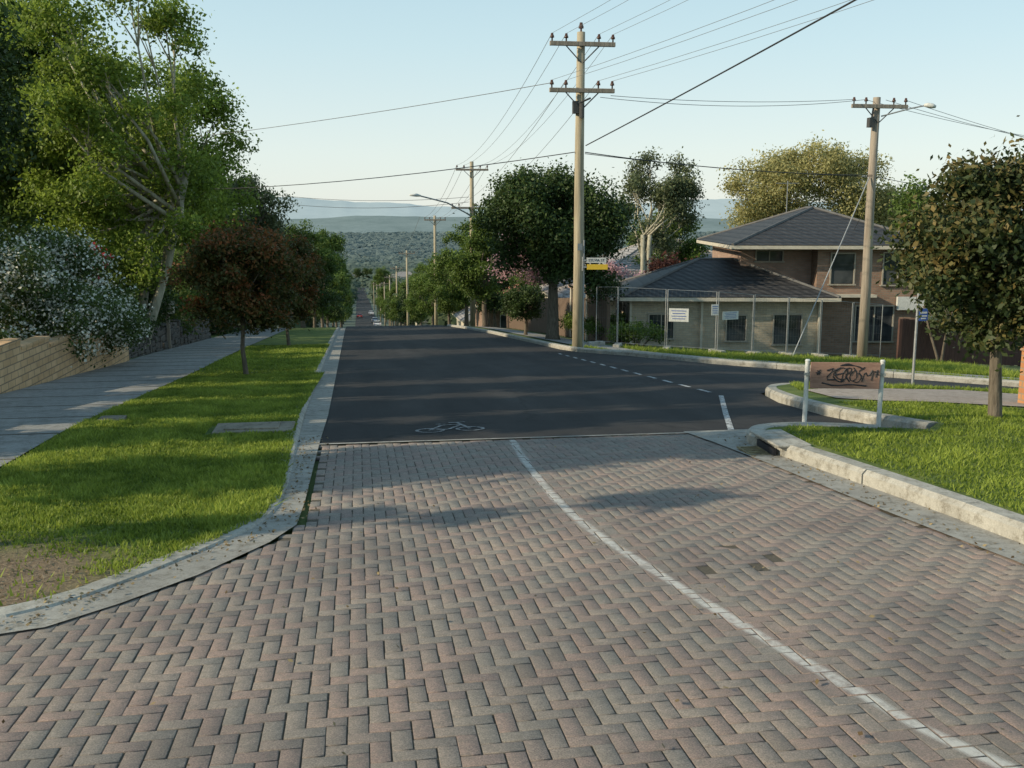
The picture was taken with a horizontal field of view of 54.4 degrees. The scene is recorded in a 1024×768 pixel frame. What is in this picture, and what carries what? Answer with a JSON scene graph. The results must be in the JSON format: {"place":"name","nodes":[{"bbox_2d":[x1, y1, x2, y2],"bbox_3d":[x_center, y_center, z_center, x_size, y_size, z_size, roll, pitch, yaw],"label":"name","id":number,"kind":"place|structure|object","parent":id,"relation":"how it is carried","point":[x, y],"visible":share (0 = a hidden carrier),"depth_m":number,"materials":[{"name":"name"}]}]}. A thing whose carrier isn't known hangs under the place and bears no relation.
{"place":"outdoors","nodes":[
{"label":"outdoors","id":0,"kind":"place"},
{"bbox_2d":[346,288,444,327],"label":"road","id":1,"kind":"structure","parent":0,"point":[363,306],"depth_m":333.33,"materials":[{"name":"grey asphalt"}]},
{"bbox_2d":[0,235,1020,589],"bbox_3d":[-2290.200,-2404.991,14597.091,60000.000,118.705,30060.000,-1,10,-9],"label":"ground","id":2,"kind":"structure","parent":0,"point":[316,463],"depth_m":33.59,"materials":[{"name":"green plant"}]},
{"bbox_2d":[0,207,27,278],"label":"shrub","id":3,"kind":"object","parent":2,"relation":"on","point":[8,228],"visible":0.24,"depth_m":24.66,"materials":[{"name":"green plant"}]},
{"bbox_2d":[0,69,77,254],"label":"tree","id":4,"kind":"object","parent":2,"relation":"on","point":[43,214],"visible":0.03,"depth_m":42.76,"materials":[{"name":"green plant"}]},
{"bbox_2d":[0,0,131,253],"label":"tree","id":5,"kind":"object","parent":2,"relation":"on","point":[6,185],"visible":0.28,"depth_m":30.65,"materials":[{"name":"green plant"}]},
{"bbox_2d":[0,213,157,367],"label":"bush","id":6,"kind":"object","parent":2,"relation":"on","point":[88,307],"visible":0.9,"depth_m":20.73,"materials":[{"name":"green plant"}]},
{"bbox_2d":[31,252,183,342],"bbox_3d":[-11.989,-2.360,30.002,3.617,3.121,9.184,-1,10,-9],"label":"hedge","id":7,"kind":"object","parent":2,"relation":"on","point":[166,298],"visible":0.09,"depth_m":31.36,"materials":[{"name":"green plant"}]},
{"bbox_2d":[0,328,285,465],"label":"footpath","id":8,"kind":"structure","parent":2,"relation":"on","point":[82,401],"depth_m":16.28,"materials":[{"name":"concrete"}]},
{"bbox_2d":[0,327,336,606],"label":"grass verge","id":9,"kind":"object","parent":2,"relation":"on","point":[317,335],"depth_m":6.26,"materials":[{"name":"green plant"}]},
{"bbox_2d":[156,215,323,374],"bbox_3d":[-5.243,-1.622,19.477,3.128,3.341,2.696,-1,10,-9],"label":"tree","id":10,"kind":"object","parent":9,"relation":"on","point":[222,259],"visible":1,"depth_m":18.95,"materials":[{"name":"brown plant"}]},
{"bbox_2d":[212,421,294,433],"bbox_3d":[-2.933,0.501,11.344,0.880,0.066,0.520,-1,10,-9],"label":"drain pit","id":11,"kind":"object","parent":9,"relation":"on","point":[277,426],"visible":0.81,"depth_m":11.26,"materials":[{"name":"concrete"}]},
{"bbox_2d":[188,343,329,375],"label":"grass","id":12,"kind":"structure","parent":9,"relation":"on","point":[309,354],"depth_m":24.26,"materials":[{"name":"green plant"}]},
{"bbox_2d":[267,231,331,344],"bbox_3d":[-7.311,-3.010,32.704,2.838,3.971,2.873,-8,12,-39],"label":"tree","id":13,"kind":"object","parent":9,"relation":"on","point":[303,250],"visible":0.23,"depth_m":32.60,"materials":[{"name":"green plant"}]},
{"bbox_2d":[0,327,339,617],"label":"kerb","id":14,"kind":"structure","parent":2,"relation":"on","point":[96,586],"depth_m":6.03,"materials":[{"name":"concrete"}]},
{"bbox_2d":[128,319,211,358],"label":"stone wall","id":15,"kind":"structure","parent":2,"relation":"on","point":[178,338],"depth_m":33.01,"materials":[{"name":"stone"}]},
{"bbox_2d":[0,328,344,633],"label":"gutter","id":16,"kind":"object","parent":2,"relation":"on","point":[315,417],"visible":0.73,"depth_m":6.56,"materials":[{"name":"concrete"}]},
{"bbox_2d":[0,435,1023,765],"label":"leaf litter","id":17,"kind":"object","parent":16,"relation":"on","point":[378,571],"visible":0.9,"depth_m":6.17,"materials":[{"name":"brown plant"}]},
{"bbox_2d":[129,331,235,359],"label":"grass verge","id":18,"kind":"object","parent":2,"relation":"on","point":[213,335],"depth_m":46.23,"materials":[{"name":"green plant"}]},
{"bbox_2d":[0,0,66,222],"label":"tree","id":19,"kind":"object","parent":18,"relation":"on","point":[4,119],"visible":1,"depth_m":21.84,"materials":[{"name":"green plant"}]},
{"bbox_2d":[0,332,128,393],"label":"brick wall","id":20,"kind":"structure","parent":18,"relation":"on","point":[32,361],"depth_m":18.25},
{"bbox_2d":[0,0,237,344],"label":"tree","id":21,"kind":"object","parent":18,"relation":"on","point":[170,167],"visible":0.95,"depth_m":28.54,"materials":[{"name":"green plant"}]},
{"bbox_2d":[27,40,263,261],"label":"tree","id":22,"kind":"object","parent":18,"relation":"on","point":[220,111],"visible":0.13,"depth_m":42.67,"materials":[{"name":"green plant"}]},
{"bbox_2d":[158,245,207,336],"bbox_3d":[-13.386,-3.544,38.390,4.095,4.199,9.754,-1,10,-9],"label":"hedge","id":23,"kind":"object","parent":2,"relation":"on","point":[185,292],"visible":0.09,"depth_m":35.82,"materials":[{"name":"green plant"}]},
{"bbox_2d":[180,273,248,334],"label":"hedge","id":24,"kind":"object","parent":2,"relation":"on","point":[237,330],"visible":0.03,"depth_m":47.05,"materials":[{"name":"green plant"}]},
{"bbox_2d":[189,171,302,327],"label":"tree","id":25,"kind":"object","parent":2,"relation":"on","point":[269,218],"visible":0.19,"depth_m":57.10,"materials":[{"name":"green plant"}]},
{"bbox_2d":[283,218,342,327],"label":"tree","id":26,"kind":"object","parent":2,"relation":"on","point":[328,254],"visible":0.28,"depth_m":69.62,"materials":[{"name":"green plant"}]},
{"bbox_2d":[308,250,344,326],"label":"tree","id":27,"kind":"object","parent":2,"relation":"on","point":[323,310],"visible":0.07,"depth_m":96.51,"materials":[{"name":"green plant"}]},
{"bbox_2d":[310,273,344,327],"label":"tree","id":28,"kind":"object","parent":2,"relation":"on","point":[325,300],"visible":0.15,"depth_m":82.32,"materials":[{"name":"green plant"}]},
{"bbox_2d":[312,277,348,326],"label":"tree","id":29,"kind":"object","parent":2,"relation":"on","point":[336,312],"visible":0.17,"depth_m":112.09,"materials":[{"name":"green plant"}]},
{"bbox_2d":[313,225,348,273],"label":"tree","id":30,"kind":"object","parent":2,"relation":"on","point":[338,242],"visible":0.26,"depth_m":292.04,"materials":[{"name":"green plant"}]},
{"bbox_2d":[320,270,352,326],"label":"tree","id":31,"kind":"object","parent":2,"relation":"on","point":[343,279],"visible":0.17,"depth_m":131.61,"materials":[{"name":"green plant"}]},
{"bbox_2d":[370,267,393,289],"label":"tree","id":32,"kind":"object","parent":2,"relation":"on","point":[378,276],"visible":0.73,"depth_m":463.53,"materials":[{"name":"green plant"}]},
{"bbox_2d":[386,277,411,325],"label":"tree","id":33,"kind":"object","parent":2,"relation":"on","point":[393,310],"visible":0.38,"depth_m":148.28,"materials":[{"name":"green plant"}]},
{"bbox_2d":[394,289,427,324],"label":"tree","id":34,"kind":"object","parent":2,"relation":"on","point":[402,313],"visible":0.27,"depth_m":132.85,"materials":[{"name":"green plant"}]},
{"bbox_2d":[400,273,430,324],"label":"tree","id":35,"kind":"object","parent":2,"relation":"on","point":[410,307],"visible":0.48,"depth_m":117.08,"materials":[{"name":"green plant"}]},
{"bbox_2d":[405,257,451,324],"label":"tree","id":36,"kind":"object","parent":2,"relation":"on","point":[417,284],"visible":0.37,"depth_m":101.67,"materials":[{"name":"green plant"}]},
{"bbox_2d":[424,216,445,324],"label":"utility pole","id":37,"kind":"object","parent":2,"relation":"on","point":[435,304],"visible":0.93,"depth_m":92.08,"materials":[{"name":"wood"}]},
{"bbox_2d":[422,263,458,323],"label":"tree","id":38,"kind":"object","parent":2,"relation":"on","point":[433,286],"visible":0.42,"depth_m":87.53,"materials":[{"name":"green plant"}]},
{"bbox_2d":[410,161,487,325],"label":"utility pole","id":39,"kind":"object","parent":2,"relation":"on","point":[472,302],"visible":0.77,"depth_m":61.08,"materials":[{"name":"wood"}]},
{"bbox_2d":[425,221,498,325],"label":"tree","id":40,"kind":"object","parent":2,"relation":"on","point":[453,292],"visible":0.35,"depth_m":72.49,"materials":[{"name":"green plant"}]},
{"bbox_2d":[442,207,508,326],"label":"tree","id":41,"kind":"object","parent":2,"relation":"on","point":[469,271],"visible":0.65,"depth_m":58.59,"materials":[{"name":"green plant"}]},
{"bbox_2d":[475,273,506,326],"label":"tree","id":42,"kind":"object","parent":2,"relation":"on","point":[490,305],"visible":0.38,"depth_m":65.95,"materials":[{"name":"green plant"}]},
{"bbox_2d":[469,284,518,327],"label":"house","id":43,"kind":"structure","parent":2,"relation":"on","point":[500,321],"depth_m":83.15,"materials":[{"name":"brown brick"}]},
{"bbox_2d":[476,263,516,326],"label":"tree","id":44,"kind":"object","parent":2,"relation":"on","point":[506,284],"visible":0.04,"depth_m":80.75,"materials":[{"name":"green plant"}]},
{"bbox_2d":[284,231,717,327],"bbox_3d":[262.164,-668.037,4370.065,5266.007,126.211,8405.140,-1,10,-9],"label":"distant woodland","id":45,"kind":"object","parent":2,"relation":"on","point":[377,246],"visible":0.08,"depth_m":2649.40,"materials":[{"name":"green plant"}]},
{"bbox_2d":[480,233,558,297],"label":"tree","id":46,"kind":"object","parent":2,"relation":"on","point":[534,277],"visible":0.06,"depth_m":52.36,"materials":[{"name":"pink plant"}]},
{"bbox_2d":[494,282,547,335],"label":"tree","id":47,"kind":"object","parent":2,"relation":"on","point":[518,303],"visible":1,"depth_m":42.27,"materials":[{"name":"green plant"}]},
{"bbox_2d":[504,256,546,297],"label":"tree","id":48,"kind":"object","parent":2,"relation":"on","point":[522,282],"visible":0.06,"depth_m":65.79,"materials":[{"name":"green plant"}]},
{"bbox_2d":[452,155,645,339],"bbox_3d":[1.373,-5.053,37.629,7.222,6.998,6.307,-1,10,-9],"label":"tree","id":49,"kind":"object","parent":2,"relation":"on","point":[530,212],"visible":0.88,"depth_m":36.21,"materials":[{"name":"green plant"}]},
{"bbox_2d":[506,297,609,342],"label":"timber fence","id":50,"kind":"object","parent":2,"relation":"on","point":[539,324],"visible":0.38,"depth_m":44.16,"materials":[{"name":"brown wood"}]},
{"bbox_2d":[549,22,615,347],"bbox_3d":[1.940,-5.396,28.538,1.860,9.507,0.440,-1,10,-9],"label":"utility pole","id":51,"kind":"object","parent":2,"relation":"on","point":[580,90],"visible":0.98,"depth_m":28.31,"materials":[{"name":"wood"}]},
{"bbox_2d":[133,152,574,189],"bbox_3d":[-9.282,-7.918,38.255,29.862,0.722,0.026,9,13,41],"label":"power line","id":52,"kind":"object","parent":51,"relation":"attached to","point":[405,174],"visible":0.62,"depth_m":32.91,"materials":[{"name":"black rubber"}]},
{"bbox_2d":[180,83,548,138],"bbox_3d":[-10.312,-9.795,37.725,30.384,0.596,0.020,8,13,41],"label":"power line","id":53,"kind":"object","parent":51,"relation":"attached to","point":[385,110],"visible":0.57,"depth_m":32.17,"materials":[{"name":"metal"}]},
{"bbox_2d":[582,257,607,270],"bbox_3d":[2.390,-3.466,28.713,0.747,0.400,0.040,0,10,0],"label":"street name sign","id":54,"kind":"object","parent":51,"relation":"attached to","point":[596,266],"visible":1,"depth_m":28.70,"materials":[{"name":"yellow metal"}]},
{"bbox_2d":[585,0,855,145],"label":"power line","id":55,"kind":"object","parent":51,"relation":"attached to","point":[830,13],"visible":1,"depth_m":18.35,"materials":[{"name":"black rubber"}]},
{"bbox_2d":[585,152,872,175],"bbox_3d":[6.851,-6.664,30.224,10.241,0.523,0.026,-4,10,-21],"label":"power line","id":56,"kind":"object","parent":51,"relation":"attached to","point":[721,168],"visible":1,"depth_m":29.95,"materials":[{"name":"black rubber"}]},
{"bbox_2d":[540,269,633,332],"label":"house","id":57,"kind":"structure","parent":2,"relation":"on","point":[564,292],"depth_m":50.66,"materials":[{"name":"beige paint"}]},
{"bbox_2d":[568,285,621,341],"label":"carport","id":58,"kind":"object","parent":2,"relation":"on","point":[586,314],"visible":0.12,"depth_m":40.13,"materials":[{"name":"beige paint"}]},
{"bbox_2d":[587,287,617,344],"bbox_3d":[3.098,-2.183,32.880,0.600,2.139,1.423,-5,11,-26],"label":"fence panel","id":59,"kind":"object","parent":2,"relation":"on","point":[596,342],"visible":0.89,"depth_m":33.32,"materials":[{"name":"metal"}]},
{"bbox_2d":[584,310,627,340],"bbox_3d":[3.531,-2.207,38.148,2.066,1.438,2.078,-1,10,-9],"label":"bush","id":60,"kind":"object","parent":2,"relation":"on","point":[590,327],"visible":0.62,"depth_m":37.60,"materials":[{"name":"green plant"}]},
{"bbox_2d":[605,316,671,346],"bbox_3d":[4.354,-1.785,34.635,2.401,1.223,1.796,-5,11,-26],"label":"bush","id":61,"kind":"object","parent":2,"relation":"on","point":[654,333],"visible":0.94,"depth_m":34.45,"materials":[{"name":"green plant"}]},
{"bbox_2d":[613,287,666,347],"bbox_3d":[4.120,-2.056,32.017,1.652,2.102,0.600,3,10,15],"label":"fence panel","id":62,"kind":"object","parent":2,"relation":"on","point":[616,345],"visible":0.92,"depth_m":32.04,"materials":[{"name":"metal"}]},
{"bbox_2d":[585,239,711,273],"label":"house","id":63,"kind":"structure","parent":2,"relation":"on","point":[631,252],"depth_m":69.26,"materials":[{"name":"beige paint"}]},
{"bbox_2d":[609,146,709,272],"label":"tree","id":64,"kind":"object","parent":2,"relation":"on","point":[670,196],"visible":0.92,"depth_m":56.93,"materials":[{"name":"green plant"}]},
{"bbox_2d":[627,208,710,264],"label":"tree","id":65,"kind":"object","parent":2,"relation":"on","point":[694,247],"visible":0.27,"depth_m":67.66,"materials":[{"name":"green plant"}]},
{"bbox_2d":[642,250,697,273],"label":"tree","id":66,"kind":"object","parent":2,"relation":"on","point":[653,265],"visible":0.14,"depth_m":46.60,"materials":[{"name":"red plant"}]},
{"bbox_2d":[663,289,717,349],"bbox_3d":[5.652,-1.940,31.610,1.652,2.102,0.600,3,10,15],"label":"fence panel","id":67,"kind":"object","parent":2,"relation":"on","point":[666,346],"visible":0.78,"depth_m":31.59,"materials":[{"name":"metal"}]},
{"bbox_2d":[669,308,688,321],"bbox_3d":[5.291,-2.186,31.585,0.620,0.420,0.017,3,10,15],"label":"notice sign","id":68,"kind":"object","parent":67,"relation":"attached to","point":[678,315],"visible":1,"depth_m":31.58,"materials":[{"name":"white paint"}]},
{"bbox_2d":[708,292,753,351],"bbox_3d":[7.086,-1.863,31.730,1.582,2.201,0.600,-5,11,-29],"label":"fence panel","id":69,"kind":"object","parent":2,"relation":"on","point":[717,349],"visible":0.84,"depth_m":31.66,"materials":[{"name":"metal"}]},
{"bbox_2d":[447,324,1018,386],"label":"kerb","id":70,"kind":"structure","parent":2,"relation":"on","point":[902,375],"depth_m":23.34,"materials":[{"name":"concrete"}]},
{"bbox_2d":[476,326,1018,379],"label":"footpath","id":71,"kind":"structure","parent":2,"relation":"on","point":[563,340],"depth_m":33.53,"materials":[{"name":"concrete"}]},
{"bbox_2d":[744,295,788,353],"bbox_3d":[8.407,-1.845,32.495,1.582,2.201,0.600,-5,11,-29],"label":"fence panel","id":72,"kind":"object","parent":2,"relation":"on","point":[746,351],"visible":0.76,"depth_m":32.42,"materials":[{"name":"metal"}]},
{"bbox_2d":[615,181,923,358],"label":"house","id":73,"kind":"structure","parent":2,"relation":"on","point":[785,255],"depth_m":38.09,"materials":[{"name":"beige brick"}]},
{"bbox_2d":[648,313,675,339],"bbox_3d":[5.609,-2.161,37.445,1.100,1.000,0.110,0,10,2],"label":"window","id":74,"kind":"structure","parent":73,"relation":"in","point":[671,325],"depth_m":37.42,"materials":[{"name":"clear glass"}]},
{"bbox_2d":[723,314,747,341],"bbox_3d":[8.407,-2.094,37.347,0.900,1.050,0.110,0,10,2],"label":"window","id":75,"kind":"structure","parent":73,"relation":"in","point":[740,330],"depth_m":37.36,"materials":[{"name":"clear glass"}]},
{"bbox_2d":[754,250,784,262],"bbox_3d":[10.090,-5.013,39.021,1.200,0.500,0.110,0,10,2],"label":"window","id":76,"kind":"structure","parent":73,"relation":"in","point":[761,256],"depth_m":39.02,"materials":[{"name":"clear glass"}]},
{"bbox_2d":[770,314,802,345],"bbox_3d":[10.306,-2.032,37.283,1.200,1.200,0.110,0,10,2],"label":"window","id":77,"kind":"structure","parent":73,"relation":"in","point":[779,324],"depth_m":37.29,"materials":[{"name":"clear glass"}]},
{"bbox_2d":[828,252,855,284],"bbox_3d":[12.654,-4.403,38.111,1.050,1.250,0.110,0,10,2],"label":"window","id":78,"kind":"structure","parent":73,"relation":"in","point":[842,271],"depth_m":38.11,"materials":[{"name":"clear glass"}]},
{"bbox_2d":[852,305,894,342],"bbox_3d":[13.953,-2.324,38.411,1.600,1.450,0.110,0,10,2],"label":"window","id":79,"kind":"structure","parent":73,"relation":"in","point":[888,312],"depth_m":38.41,"materials":[{"name":"black glass"}]},
{"bbox_2d":[880,252,911,285],"bbox_3d":[14.752,-4.390,38.032,1.300,1.300,0.110,0,10,2],"label":"window","id":80,"kind":"structure","parent":73,"relation":"in","point":[885,273],"depth_m":38.05,"materials":[{"name":"clear glass"}]},
{"bbox_2d":[569,344,1019,379],"bbox_3d":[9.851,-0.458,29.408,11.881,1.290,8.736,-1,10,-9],"label":"grass","id":81,"kind":"structure","parent":2,"relation":"on","point":[941,366],"depth_m":29.10,"materials":[{"name":"green plant"}]},
{"bbox_2d":[778,297,821,355],"bbox_3d":[9.727,-1.827,33.260,1.582,2.201,0.600,-5,11,-29],"label":"fence panel","id":82,"kind":"object","parent":2,"relation":"on","point":[787,352],"visible":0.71,"depth_m":33.14,"materials":[{"name":"metal"}]},
{"bbox_2d":[716,130,904,228],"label":"tree","id":83,"kind":"object","parent":2,"relation":"on","point":[769,199],"visible":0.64,"depth_m":61.85,"materials":[{"name":"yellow plant"}]},
{"bbox_2d":[811,300,852,357],"bbox_3d":[11.048,-1.808,34.024,1.582,2.201,0.600,-5,11,-29],"label":"fence panel","id":84,"kind":"object","parent":2,"relation":"on","point":[820,354],"visible":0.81,"depth_m":33.90,"materials":[{"name":"metal"}]},
{"bbox_2d":[802,359,885,426],"bbox_3d":[3.646,0.186,10.966,0.880,0.915,0.097,1,10,3],"label":"barrier board","id":85,"kind":"object","parent":2,"relation":"on","point":[849,375],"visible":0.98,"depth_m":10.88,"materials":[{"name":"white paint"}]},
{"bbox_2d":[765,382,937,428],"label":"kerb","id":86,"kind":"structure","parent":2,"relation":"on","point":[774,392],"depth_m":12.05,"materials":[{"name":"concrete"}]},
{"bbox_2d":[684,427,1023,563],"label":"gutter","id":87,"kind":"object","parent":2,"relation":"on","point":[965,532],"visible":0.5,"depth_m":7.56,"materials":[{"name":"concrete"}]},
{"bbox_2d":[737,429,810,457],"bbox_3d":[2.531,0.592,9.754,0.525,0.144,0.700,-1,10,-9],"label":"kerb drain","id":88,"kind":"object","parent":87,"relation":"on","point":[778,438],"visible":0.96,"depth_m":9.73,"materials":[{"name":"concrete"}]},
{"bbox_2d":[792,97,935,357],"bbox_3d":[10.838,-4.713,31.847,4.999,8.801,1.270,-3,10,-19],"label":"utility pole","id":89,"kind":"object","parent":2,"relation":"on","point":[873,121],"visible":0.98,"depth_m":32.35,"materials":[{"name":"wood"}]},
{"bbox_2d":[746,422,1023,543],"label":"kerb","id":90,"kind":"structure","parent":2,"relation":"on","point":[990,518],"depth_m":7.72,"materials":[{"name":"concrete"}]},
{"bbox_2d":[766,384,1023,514],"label":"grass verge","id":91,"kind":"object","parent":2,"relation":"on","point":[789,388],"depth_m":9.41,"materials":[{"name":"green plant"}]},
{"bbox_2d":[789,381,1018,393],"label":"grass","id":92,"kind":"structure","parent":91,"relation":"on","point":[799,385],"depth_m":15.68,"materials":[{"name":"green plant"}]},
{"bbox_2d":[869,115,1023,417],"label":"tree","id":93,"kind":"object","parent":91,"relation":"on","point":[967,240],"visible":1,"depth_m":10.71,"materials":[{"name":"green plant"}]},
{"bbox_2d":[1018,346,1023,402],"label":"brick pier","id":94,"kind":"structure","parent":91,"relation":"on","point":[1021,391],"depth_m":13.49,"materials":[{"name":"orange brick"}]},
{"bbox_2d":[882,171,953,314],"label":"tree","id":95,"kind":"object","parent":2,"relation":"on","point":[904,195],"visible":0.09,"depth_m":52.82,"materials":[{"name":"green plant"}]},
{"bbox_2d":[911,293,927,383],"bbox_3d":[6.590,-0.851,16.168,0.288,2.228,0.061,0,10,1],"label":"sign post","id":96,"kind":"object","parent":2,"relation":"on","point":[924,317],"visible":0.49,"depth_m":16.15,"materials":[{"name":"metal"}]},
{"bbox_2d":[920,294,959,360],"bbox_3d":[15.350,-2.252,35.428,1.808,3.322,1.871,-1,10,-9],"label":"tree","id":97,"kind":"object","parent":2,"relation":"on","point":[934,318],"visible":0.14,"depth_m":35.53,"materials":[{"name":"green plant"}]},
{"bbox_2d":[896,318,1023,365],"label":"timber fence","id":98,"kind":"object","parent":2,"relation":"on","point":[905,340],"visible":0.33,"depth_m":36.16,"materials":[{"name":"brown wood"}]},
{"bbox_2d":[277,214,744,233],"bbox_3d":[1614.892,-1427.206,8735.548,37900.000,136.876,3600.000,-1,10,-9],"label":"wooded ridge","id":99,"kind":"structure","parent":0,"point":[363,224],"depth_m":7546.38,"materials":[{"name":"plant"}]},
{"bbox_2d":[0,433,1023,767],"bbox_3d":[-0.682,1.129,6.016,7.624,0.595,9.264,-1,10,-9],"label":"brick paving","id":100,"kind":"structure","parent":0,"point":[768,501],"depth_m":4.87,"materials":[{"name":"brick"}]},
{"bbox_2d":[319,432,690,443],"bbox_3d":[-0.028,0.584,10.752,4.042,0.009,0.070,-1,10,-8],"label":"concrete header","id":101,"kind":"object","parent":100,"relation":"on","point":[500,438],"visible":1,"depth_m":10.73},
{"bbox_2d":[5,0,1023,206],"label":"sky","id":102,"kind":"structure","parent":0,"point":[295,62],"materials":[{"name":"blue"}]},
{"bbox_2d":[233,197,1022,218],"bbox_3d":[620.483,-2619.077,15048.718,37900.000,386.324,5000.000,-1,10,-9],"label":"distant hills","id":103,"kind":"structure","parent":0,"point":[714,209],"depth_m":13937.44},
{"bbox_2d":[320,326,1018,444],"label":"road","id":104,"kind":"structure","parent":0,"point":[397,383],"depth_m":16.07,"materials":[{"name":"grey asphalt"}]},
{"bbox_2d":[808,388,1023,406],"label":"driveway","id":105,"kind":"structure","parent":0,"point":[960,396],"depth_m":13.91,"materials":[{"name":"concrete"}]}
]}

